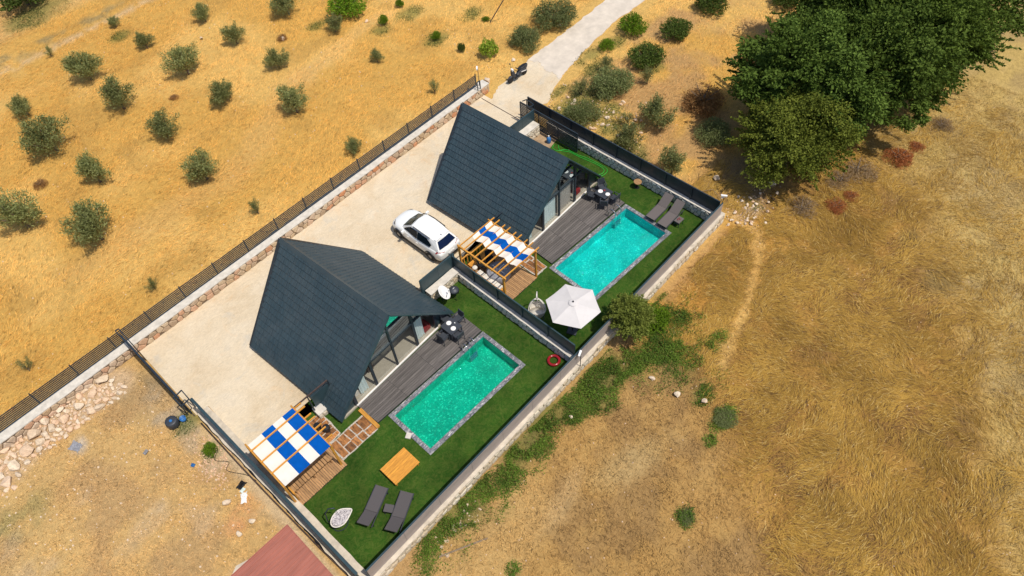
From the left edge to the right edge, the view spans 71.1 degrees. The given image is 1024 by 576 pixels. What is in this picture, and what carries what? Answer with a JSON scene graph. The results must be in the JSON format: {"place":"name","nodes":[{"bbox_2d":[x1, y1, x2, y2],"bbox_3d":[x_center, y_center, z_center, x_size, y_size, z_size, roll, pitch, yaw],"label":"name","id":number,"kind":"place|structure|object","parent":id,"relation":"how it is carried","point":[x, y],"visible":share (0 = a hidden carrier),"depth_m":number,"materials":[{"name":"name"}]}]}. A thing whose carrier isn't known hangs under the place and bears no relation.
{"place":"outdoors","nodes":[
{"label":"outdoors","id":0,"kind":"place"},
{"bbox_2d":[0,362,282,575],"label":"dirt ground","id":1,"kind":"structure","parent":0,"point":[101,548],"depth_m":33.21,"materials":[{"name":"soil"}]},
{"bbox_2d":[139,95,519,449],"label":"driveway","id":2,"kind":"structure","parent":0,"point":[204,355],"depth_m":39.86,"materials":[{"name":"beige concrete"}]},
{"bbox_2d":[249,237,453,421],"bbox_3d":[-8.475,0.894,36.190,7.910,5.150,8.176,32,61,25],"label":"frame cabin","id":3,"kind":"object","parent":2,"relation":"on","point":[355,328],"visible":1,"depth_m":35.47,"materials":[{"name":"blue tile"}]},
{"bbox_2d":[392,209,459,260],"bbox_3d":[-5.038,-3.307,41.304,4.425,1.694,2.140,35,62,26],"label":"parked car","id":4,"kind":"object","parent":2,"relation":"on","point":[431,237],"visible":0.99,"depth_m":40.55,"materials":[{"name":"white paint"}]},
{"bbox_2d":[519,101,577,151],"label":"sliding gate","id":5,"kind":"structure","parent":2,"relation":"on","point":[570,135],"depth_m":45.98,"materials":[{"name":"metal"}]},
{"bbox_2d":[259,281,566,569],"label":"lawn","id":6,"kind":"structure","parent":0,"point":[361,474],"depth_m":34.01,"materials":[{"name":"plant"}]},
{"bbox_2d":[270,447,346,504],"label":"pergola deck","id":7,"kind":"structure","parent":6,"relation":"on","point":[312,486],"depth_m":33.29,"materials":[{"name":"wood"}]},
{"bbox_2d":[244,403,341,502],"bbox_3d":[-9.842,7.537,32.924,3.090,2.495,3.010,36,63,26],"label":"pergola","id":8,"kind":"object","parent":7,"relation":"on","point":[256,457],"visible":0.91,"depth_m":32.05,"materials":[{"name":"orange wood"}]},
{"bbox_2d":[248,408,329,485],"bbox_3d":[-9.921,7.022,31.891,2.850,0.039,2.470,36,63,26],"label":"shade cloth","id":9,"kind":"object","parent":8,"relation":"on","point":[301,460],"visible":1,"depth_m":31.85,"materials":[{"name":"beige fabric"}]},
{"bbox_2d":[287,451,332,493],"bbox_3d":[-9.325,8.459,33.100,0.551,0.831,2.236,36,63,26],"label":"timber bench","id":10,"kind":"object","parent":7,"relation":"on","point":[326,456],"visible":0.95,"depth_m":33.07,"materials":[{"name":"wood"}]},
{"bbox_2d":[294,380,329,410],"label":"side gate","id":11,"kind":"structure","parent":6,"relation":"on","point":[317,397],"depth_m":34.64,"materials":[{"name":"metal"}]},
{"bbox_2d":[324,508,351,530],"bbox_3d":[-7.572,9.954,31.475,0.747,1.637,1.110,36,63,26],"label":"egg chair","id":12,"kind":"object","parent":6,"relation":"on","point":[340,517],"visible":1,"depth_m":31.52,"materials":[{"name":"white wicker"}]},
{"bbox_2d":[309,415,377,460],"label":"timber slab path","id":13,"kind":"structure","parent":6,"relation":"on","point":[353,437],"depth_m":34.64,"materials":[{"name":"wood"}]},
{"bbox_2d":[357,484,388,527],"bbox_3d":[-6.219,9.777,32.127,0.655,0.691,1.948,13,55,13],"label":"sun lounger","id":14,"kind":"object","parent":6,"relation":"on","point":[375,502],"visible":1,"depth_m":32.13,"materials":[{"name":"grey fabric"}]},
{"bbox_2d":[384,490,413,533],"bbox_3d":[-4.995,9.976,31.897,0.655,0.691,1.948,10,54,11],"label":"sun lounger","id":15,"kind":"object","parent":6,"relation":"on","point":[400,509],"visible":0.98,"depth_m":31.90,"materials":[{"name":"grey fabric"}]},
{"bbox_2d":[380,448,419,485],"bbox_3d":[-5.187,8.345,33.361,1.115,0.345,1.480,36,63,26],"label":"orange table","id":16,"kind":"object","parent":6,"relation":"on","point":[399,466],"visible":1,"depth_m":33.22,"materials":[{"name":"brown wood"}]},
{"bbox_2d":[358,312,481,422],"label":"pool deck","id":17,"kind":"structure","parent":6,"relation":"on","point":[423,363],"depth_m":36.49,"materials":[{"name":"wood"}]},
{"bbox_2d":[440,317,462,340],"bbox_3d":[-3.153,2.165,37.576,0.860,0.620,0.780,36,63,26],"label":"dining table","id":18,"kind":"object","parent":17,"relation":"on","point":[446,327],"visible":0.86,"depth_m":37.33,"materials":[{"name":"grey plastic"}]},
{"bbox_2d":[388,332,524,454],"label":"swimming pool","id":19,"kind":"structure","parent":6,"relation":"in","point":[440,407],"depth_m":36.38,"materials":[{"name":"liquid"}]},
{"bbox_2d":[487,261,510,283],"bbox_3d":[-0.742,-0.857,39.735,1.320,0.606,1.320,36,63,26],"label":"hot tub","id":20,"kind":"object","parent":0,"point":[505,271],"visible":0.74,"depth_m":39.46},
{"bbox_2d":[0,0,1023,575],"bbox_3d":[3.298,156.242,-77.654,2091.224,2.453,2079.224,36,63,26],"label":"ground","id":21,"kind":"structure","parent":0,"point":[1010,76],"depth_m":40.87,"materials":[{"name":"soil"}]},
{"bbox_2d":[5,92,31,117],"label":"olive tree","id":22,"kind":"object","parent":21,"relation":"on","point":[15,103],"visible":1,"depth_m":50.13,"materials":[{"name":"green plant"}]},
{"bbox_2d":[0,0,44,11],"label":"fig tree","id":23,"kind":"object","parent":21,"relation":"on","point":[12,3],"visible":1,"depth_m":58.45,"materials":[{"name":"green plant"}]},
{"bbox_2d":[0,187,45,229],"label":"olive tree","id":24,"kind":"object","parent":21,"relation":"on","point":[17,210],"visible":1,"depth_m":43.08,"materials":[{"name":"green plant"}]},
{"bbox_2d":[13,111,74,159],"bbox_3d":[-30.800,-10.111,47.480,3.590,3.286,3.784,1,53,4],"label":"olive tree","id":25,"kind":"object","parent":21,"relation":"on","point":[38,138],"visible":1,"depth_m":47.00,"materials":[{"name":"green plant"}]},
{"bbox_2d":[58,50,103,80],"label":"olive tree","id":26,"kind":"object","parent":21,"relation":"on","point":[83,65],"visible":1,"depth_m":51.88,"materials":[{"name":"green plant"}]},
{"bbox_2d":[58,195,115,247],"bbox_3d":[-25.089,-3.760,42.242,2.614,3.106,3.940,7,54,9],"label":"olive tree","id":27,"kind":"object","parent":21,"relation":"on","point":[86,218],"visible":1,"depth_m":41.80,"materials":[{"name":"green plant"}]},
{"bbox_2d":[73,149,113,183],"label":"olive tree","id":28,"kind":"object","parent":21,"relation":"on","point":[87,166],"visible":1,"depth_m":45.24,"materials":[{"name":"green plant"}]},
{"bbox_2d":[96,73,136,111],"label":"olive tree","id":29,"kind":"object","parent":21,"relation":"on","point":[110,89],"visible":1,"depth_m":49.51,"materials":[{"name":"green plant"}]},
{"bbox_2d":[0,380,272,574],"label":"lot stones","id":30,"kind":"object","parent":21,"relation":"on","point":[182,539],"visible":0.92,"depth_m":33.13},
{"bbox_2d":[133,30,155,48],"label":"olive tree","id":31,"kind":"object","parent":21,"relation":"on","point":[141,38],"visible":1,"depth_m":54.73,"materials":[{"name":"green plant"}]},
{"bbox_2d":[143,106,180,139],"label":"olive tree","id":32,"kind":"object","parent":21,"relation":"on","point":[162,126],"visible":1,"depth_m":47.53,"materials":[{"name":"green plant"}]},
{"bbox_2d":[157,41,200,78],"bbox_3d":[-24.099,-16.710,52.225,2.584,2.868,3.008,13,55,13],"label":"olive tree","id":33,"kind":"object","parent":21,"relation":"on","point":[181,62],"visible":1,"depth_m":51.84,"materials":[{"name":"green plant"}]},
{"bbox_2d":[178,146,221,183],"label":"olive tree","id":34,"kind":"object","parent":21,"relation":"on","point":[198,167],"visible":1,"depth_m":45.03,"materials":[{"name":"green plant"}]},
{"bbox_2d":[190,2,210,21],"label":"olive tree","id":35,"kind":"object","parent":21,"relation":"on","point":[201,12],"visible":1,"depth_m":56.59,"materials":[{"name":"green plant"}]},
{"bbox_2d":[186,435,242,490],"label":"white gravel","id":36,"kind":"structure","parent":21,"relation":"on","point":[221,467],"depth_m":34.12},
{"bbox_2d":[207,77,234,107],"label":"olive tree","id":37,"kind":"object","parent":21,"relation":"on","point":[220,93],"visible":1,"depth_m":49.50,"materials":[{"name":"green plant"}]},
{"bbox_2d":[219,20,247,44],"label":"olive tree","id":38,"kind":"object","parent":21,"relation":"on","point":[231,32],"visible":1,"depth_m":54.28,"materials":[{"name":"green plant"}]},
{"bbox_2d":[0,87,479,454],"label":"stone wall","id":39,"kind":"structure","parent":21,"relation":"on","point":[109,363],"depth_m":40.22,"materials":[{"name":"stone"}]},
{"bbox_2d":[0,74,476,432],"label":"slat fence","id":40,"kind":"object","parent":39,"relation":"on","point":[276,223],"visible":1,"depth_m":40.06,"materials":[{"name":"metal"}]},
{"bbox_2d":[200,423,347,575],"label":"brown pipe","id":41,"kind":"object","parent":21,"relation":"on","point":[298,526],"visible":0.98,"depth_m":32.66,"materials":[{"name":"metal"}]},
{"bbox_2d":[200,419,348,575],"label":"damp strip","id":42,"kind":"object","parent":21,"relation":"on","point":[276,499],"visible":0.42,"depth_m":32.89,"materials":[{"name":"brown soil"}]},
{"bbox_2d":[262,47,290,68],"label":"olive tree","id":43,"kind":"object","parent":21,"relation":"on","point":[274,58],"visible":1,"depth_m":52.32,"materials":[{"name":"green plant"}]},
{"bbox_2d":[231,524,332,575],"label":"shed","id":44,"kind":"structure","parent":21,"relation":"on","point":[285,551],"depth_m":28.78,"materials":[{"name":"red"}]},
{"bbox_2d":[198,406,368,575],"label":"stone wall","id":45,"kind":"structure","parent":21,"relation":"on","point":[345,554],"depth_m":32.42,"materials":[{"name":"stone"}]},
{"bbox_2d":[190,398,358,575],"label":"slat fence","id":46,"kind":"object","parent":45,"relation":"on","point":[289,503],"visible":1,"depth_m":31.44,"materials":[{"name":"grey metal"}]},
{"bbox_2d":[267,0,299,18],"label":"olive tree","id":47,"kind":"object","parent":21,"relation":"on","point":[284,6],"visible":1,"depth_m":55.88,"materials":[{"name":"green plant"}]},
{"bbox_2d":[274,80,308,112],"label":"olive tree","id":48,"kind":"object","parent":21,"relation":"on","point":[291,97],"visible":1,"depth_m":48.36,"materials":[{"name":"green plant"}]},
{"bbox_2d":[324,13,342,31],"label":"olive tree","id":49,"kind":"object","parent":21,"relation":"on","point":[333,20],"visible":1,"depth_m":54.40,"materials":[{"name":"green plant"}]},
{"bbox_2d":[325,0,367,19],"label":"fig tree","id":50,"kind":"object","parent":21,"relation":"on","point":[345,8],"visible":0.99,"depth_m":55.68,"materials":[{"name":"green plant"}]},
{"bbox_2d":[1,0,762,462],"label":"green weed patches","id":51,"kind":"object","parent":21,"relation":"on","point":[641,154],"visible":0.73,"depth_m":51.08,"materials":[{"name":"green plant"}]},
{"bbox_2d":[0,0,795,420],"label":"orchard dry grass","id":52,"kind":"structure","parent":21,"relation":"on","point":[322,130],"depth_m":49.47,"materials":[{"name":"plant"}]},
{"bbox_2d":[425,266,460,299],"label":"stone wall","id":53,"kind":"structure","parent":21,"relation":"on","point":[449,278],"depth_m":39.27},
{"bbox_2d":[419,253,453,293],"bbox_3d":[-4.031,-0.722,39.137,0.078,1.355,2.560,36,63,26],"label":"slat fence","id":54,"kind":"object","parent":53,"relation":"on","point":[435,274],"visible":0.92,"depth_m":38.90,"materials":[{"name":"grey metal"}]},
{"bbox_2d":[477,37,498,58],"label":"young tree","id":55,"kind":"object","parent":21,"relation":"on","point":[486,48],"visible":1,"depth_m":51.51,"materials":[{"name":"green plant"}]},
{"bbox_2d":[458,272,572,361],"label":"stone wall","id":56,"kind":"structure","parent":21,"relation":"on","point":[524,324],"depth_m":37.75,"materials":[{"name":"stone"}]},
{"bbox_2d":[449,253,574,355],"bbox_3d":[-0.144,0.766,37.546,8.960,1.015,0.078,36,63,26],"label":"slat fence","id":57,"kind":"object","parent":56,"relation":"on","point":[527,315],"visible":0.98,"depth_m":37.33,"materials":[{"name":"black metal"}]},
{"bbox_2d":[506,24,542,52],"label":"olive tree","id":58,"kind":"object","parent":21,"relation":"on","point":[525,37],"visible":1,"depth_m":52.20,"materials":[{"name":"green plant"}]},
{"bbox_2d":[519,121,539,139],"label":"stone wall","id":59,"kind":"structure","parent":21,"relation":"on","point":[531,130],"depth_m":46.28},
{"bbox_2d":[510,109,533,131],"bbox_3d":[0.649,-10.317,46.133,0.078,1.495,2.310,36,63,26],"label":"slat fence","id":60,"kind":"object","parent":59,"relation":"on","point":[523,122],"visible":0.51,"depth_m":45.87,"materials":[{"name":"grey metal"}]},
{"bbox_2d":[374,211,724,575],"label":"stone wall","id":61,"kind":"structure","parent":21,"relation":"on","point":[420,533],"depth_m":33.91,"materials":[{"name":"stone"}]},
{"bbox_2d":[365,202,722,575],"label":"sheet fence","id":62,"kind":"object","parent":61,"relation":"on","point":[426,513],"visible":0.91,"depth_m":33.28,"materials":[{"name":"metal"}]},
{"bbox_2d":[530,0,577,32],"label":"olive tree","id":63,"kind":"object","parent":21,"relation":"on","point":[562,12],"visible":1,"depth_m":53.54,"materials":[{"name":"green plant"}]},
{"bbox_2d":[409,292,739,575],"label":"creeping weeds","id":64,"kind":"object","parent":21,"relation":"on","point":[592,377],"visible":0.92,"depth_m":34.90,"materials":[{"name":"green plant"}]},
{"bbox_2d":[560,99,602,125],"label":"olive tree","id":65,"kind":"object","parent":21,"relation":"on","point":[579,113],"visible":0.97,"depth_m":47.00,"materials":[{"name":"green plant"}]},
{"bbox_2d":[588,64,635,101],"bbox_3d":[6.735,-13.865,48.530,3.046,1.803,3.326,22,57,19],"label":"olive tree","id":66,"kind":"object","parent":21,"relation":"on","point":[619,79],"visible":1,"depth_m":48.16,"materials":[{"name":"green plant"}]},
{"bbox_2d":[602,292,657,342],"bbox_3d":[5.970,1.687,36.474,2.778,2.947,2.719,36,63,26],"label":"wall tree","id":67,"kind":"object","parent":21,"relation":"on","point":[626,307],"visible":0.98,"depth_m":35.70,"materials":[{"name":"green plant"}]},
{"bbox_2d":[549,123,712,219],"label":"stone wall","id":68,"kind":"structure","parent":21,"relation":"on","point":[648,181],"depth_m":43.52,"materials":[{"name":"stone"}]},
{"bbox_2d":[527,97,720,211],"bbox_3d":[6.389,-8.360,43.903,14.660,1.015,0.078,36,63,26],"label":"slat fence","id":69,"kind":"object","parent":68,"relation":"on","point":[657,173],"visible":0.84,"depth_m":43.39,"materials":[{"name":"metal"}]},
{"bbox_2d":[613,121,648,150],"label":"olive tree","id":70,"kind":"object","parent":21,"relation":"on","point":[627,133],"visible":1,"depth_m":44.87,"materials":[{"name":"green plant"}]},
{"bbox_2d":[617,11,649,36],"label":"round tree","id":71,"kind":"object","parent":21,"relation":"on","point":[637,21],"visible":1,"depth_m":52.64,"materials":[{"name":"green plant"}]},
{"bbox_2d":[627,40,666,69],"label":"round tree","id":72,"kind":"object","parent":21,"relation":"on","point":[648,52],"visible":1,"depth_m":50.16,"materials":[{"name":"green plant"}]},
{"bbox_2d":[637,303,670,333],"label":"round tree","id":73,"kind":"object","parent":21,"relation":"on","point":[661,312],"visible":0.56,"depth_m":37.16,"materials":[{"name":"green plant"}]},
{"bbox_2d":[637,89,680,128],"bbox_3d":[9.307,-11.303,46.225,2.909,2.687,2.173,28,60,23],"label":"olive tree","id":74,"kind":"object","parent":21,"relation":"on","point":[652,112],"visible":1,"depth_m":45.91,"materials":[{"name":"green plant"}]},
{"bbox_2d":[656,142,687,176],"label":"olive tree","id":75,"kind":"object","parent":21,"relation":"on","point":[673,159],"visible":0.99,"depth_m":43.39,"materials":[{"name":"green plant"}]},
{"bbox_2d":[659,16,692,40],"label":"round tree","id":76,"kind":"object","parent":21,"relation":"on","point":[676,27],"visible":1,"depth_m":51.86,"materials":[{"name":"green plant"}]},
{"bbox_2d":[681,82,727,118],"bbox_3d":[12.779,-12.493,47.534,3.172,1.458,3.264,-26,56,-15],"label":"dry bush","id":77,"kind":"object","parent":21,"relation":"on","point":[703,100],"visible":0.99,"depth_m":47.38,"materials":[{"name":"brown plant"}]},
{"bbox_2d":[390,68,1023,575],"bbox_3d":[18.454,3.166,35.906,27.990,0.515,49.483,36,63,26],"label":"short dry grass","id":78,"kind":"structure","parent":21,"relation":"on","point":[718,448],"depth_m":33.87,"materials":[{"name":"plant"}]},
{"bbox_2d":[694,0,729,15],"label":"round tree","id":79,"kind":"object","parent":21,"relation":"on","point":[714,4],"visible":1,"depth_m":53.55,"materials":[{"name":"green plant"}]},
{"bbox_2d":[693,116,732,148],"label":"olive tree","id":80,"kind":"object","parent":21,"relation":"on","point":[715,126],"visible":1,"depth_m":45.46,"materials":[{"name":"green plant"}]},
{"bbox_2d":[712,406,738,428],"bbox_3d":[10.159,6.172,34.066,1.300,0.407,1.308,11,54,11],"label":"green tuft","id":81,"kind":"object","parent":21,"relation":"on","point":[721,419],"visible":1,"depth_m":33.99,"materials":[{"name":"green plant"}]},
{"bbox_2d":[724,79,868,190],"bbox_3d":[16.338,-8.897,41.842,7.644,6.070,7.793,36,63,26],"label":"carob tree","id":82,"kind":"object","parent":21,"relation":"on","point":[789,133],"visible":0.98,"depth_m":40.35,"materials":[{"name":"green plant"}]},
{"bbox_2d":[782,194,819,219],"bbox_3d":[16.931,-4.840,41.890,2.172,0.661,2.013,10,54,11],"label":"dry bush","id":83,"kind":"object","parent":21,"relation":"on","point":[807,203],"visible":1,"depth_m":41.82,"materials":[{"name":"brown plant"}]},
{"bbox_2d":[722,8,899,142],"bbox_3d":[18.110,-12.688,43.496,10.775,7.800,10.913,36,63,26],"label":"mulberry tree","id":84,"kind":"object","parent":21,"relation":"on","point":[789,53],"visible":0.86,"depth_m":41.03,"materials":[{"name":"green plant"}]},
{"bbox_2d":[822,196,847,214],"bbox_3d":[18.938,-4.842,41.884,1.361,0.450,1.371,-33,58,-20],"label":"dry bush","id":85,"kind":"object","parent":21,"relation":"on","point":[835,205],"visible":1,"depth_m":41.79,"materials":[{"name":"brown plant"}]},
{"bbox_2d":[657,84,1023,575],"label":"long dry straw","id":86,"kind":"object","parent":21,"relation":"on","point":[891,404],"visible":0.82,"depth_m":35.67,"materials":[{"name":"plant"}]},
{"bbox_2d":[824,169,858,191],"bbox_3d":[19.681,-6.421,42.968,1.974,0.601,1.830,25,58,21],"label":"dry bush","id":87,"kind":"object","parent":21,"relation":"on","point":[836,178],"visible":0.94,"depth_m":42.99,"materials":[{"name":"brown plant"}]},
{"bbox_2d":[769,0,919,66],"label":"mulberry tree","id":88,"kind":"object","parent":21,"relation":"on","point":[812,7],"visible":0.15,"depth_m":45.00,"materials":[{"name":"green plant"}]},
{"bbox_2d":[837,156,880,184],"bbox_3d":[21.158,-7.261,43.458,2.378,0.781,2.566,-5,53,0],"label":"dry bush","id":89,"kind":"object","parent":21,"relation":"on","point":[857,170],"visible":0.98,"depth_m":43.33,"materials":[{"name":"brown plant"}]},
{"bbox_2d":[818,0,973,133],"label":"mulberry tree","id":90,"kind":"object","parent":21,"relation":"on","point":[917,77],"visible":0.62,"depth_m":41.36,"materials":[{"name":"green plant"}]},
{"bbox_2d":[881,146,913,169],"bbox_3d":[23.695,-8.063,43.940,1.906,0.631,1.919,22,57,19],"label":"dry bush","id":91,"kind":"object","parent":21,"relation":"on","point":[901,156],"visible":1,"depth_m":43.91,"materials":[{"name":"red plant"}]},
{"bbox_2d":[835,0,1023,108],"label":"mulberry tree","id":92,"kind":"object","parent":21,"relation":"on","point":[979,43],"visible":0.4,"depth_m":42.76,"materials":[{"name":"green plant"}]},
{"bbox_2d":[982,0,1023,44],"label":"mulberry tree","id":93,"kind":"object","parent":21,"relation":"on","point":[1013,10],"visible":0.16,"depth_m":46.60,"materials":[{"name":"green plant"}]},
{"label":"gate track","id":94,"kind":"object","parent":21,"relation":"on","visible":0},
{"bbox_2d":[120,335,191,413],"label":"sliding gate","id":95,"kind":"structure","parent":94,"relation":"on","point":[155,374],"depth_m":35.77,"materials":[{"name":"metal"}]},
{"bbox_2d":[491,61,560,115],"bbox_3d":[1.456,-14.306,50.300,4.342,0.050,6.167,36,63,26],"label":"apron","id":96,"kind":"object","parent":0,"point":[534,82],"visible":0.8,"depth_m":50.01,"materials":[{"name":"beige concrete"}]},
{"bbox_2d":[508,63,526,83],"bbox_3d":[0.382,-15.216,50.212,1.886,1.290,0.770,-39,60,-23],"label":"scooter","id":97,"kind":"object","parent":96,"relation":"on","point":[521,69],"visible":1,"depth_m":50.25,"materials":[{"name":"black plastic"}]},
{"bbox_2d":[462,140,704,353],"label":"lawn","id":98,"kind":"structure","parent":0,"point":[547,283],"depth_m":40.49,"materials":[{"name":"plant"}]},
{"bbox_2d":[468,250,536,299],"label":"pergola deck","id":99,"kind":"structure","parent":98,"relation":"on","point":[519,281],"depth_m":39.75,"materials":[{"name":"wood"}]},
{"bbox_2d":[457,217,538,293],"bbox_3d":[-0.700,-1.538,39.250,3.680,2.415,2.840,36,63,26],"label":"pergola","id":100,"kind":"object","parent":99,"relation":"on","point":[459,247],"visible":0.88,"depth_m":38.29,"materials":[{"name":"orange wood"}]},
{"bbox_2d":[473,221,533,265],"bbox_3d":[-0.473,-2.370,38.506,3.240,0.124,1.560,36,63,26],"label":"shade cloth","id":101,"kind":"object","parent":100,"relation":"on","point":[515,248],"visible":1,"depth_m":38.51,"materials":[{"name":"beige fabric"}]},
{"bbox_2d":[427,102,602,244],"bbox_3d":[0.200,-7.317,41.892,7.910,5.070,8.077,33,62,25],"label":"frame cabin","id":102,"kind":"object","parent":98,"relation":"on","point":[490,168],"visible":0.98,"depth_m":40.99,"materials":[{"name":"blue tile"}]},
{"bbox_2d":[520,256,546,275],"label":"timber slab path","id":103,"kind":"structure","parent":98,"relation":"on","point":[527,264],"depth_m":40.35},
{"bbox_2d":[528,291,545,320],"bbox_3d":[1.277,1.024,37.450,0.925,1.970,0.995,-33,58,-20],"label":"egg chair","id":104,"kind":"object","parent":98,"relation":"on","point":[537,309],"visible":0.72,"depth_m":37.55,"materials":[{"name":"white wicker"}]},
{"bbox_2d":[546,284,600,335],"bbox_3d":[3.097,1.454,36.560,2.563,2.680,2.837,36,63,26],"label":"parasol","id":105,"kind":"object","parent":98,"relation":"on","point":[573,308],"visible":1,"depth_m":35.63,"materials":[{"name":"grey fabric"}]},
{"bbox_2d":[530,184,624,263],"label":"pool deck","id":106,"kind":"structure","parent":98,"relation":"on","point":[576,223],"depth_m":41.88,"materials":[{"name":"wood"}]},
{"bbox_2d":[549,204,670,300],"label":"swimming pool","id":107,"kind":"structure","parent":98,"relation":"in","point":[602,258],"depth_m":41.44,"materials":[{"name":"liquid"}]},
{"bbox_2d":[645,192,673,222],"bbox_3d":[8.663,-4.699,42.042,0.655,0.810,1.950,34,62,26],"label":"sun lounger","id":108,"kind":"object","parent":98,"relation":"on","point":[656,212],"visible":1,"depth_m":42.07,"materials":[{"name":"beige fabric"}]},
{"bbox_2d":[657,199,684,229],"bbox_3d":[9.249,-4.248,41.663,0.655,0.810,1.950,34,62,25],"label":"sun lounger","id":109,"kind":"object","parent":98,"relation":"on","point":[668,218],"visible":1,"depth_m":41.69,"materials":[{"name":"grey fabric"}]},
{"bbox_2d":[527,0,644,78],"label":"road","id":110,"kind":"structure","parent":0,"point":[558,55],"depth_m":53.34,"materials":[{"name":"concrete"}]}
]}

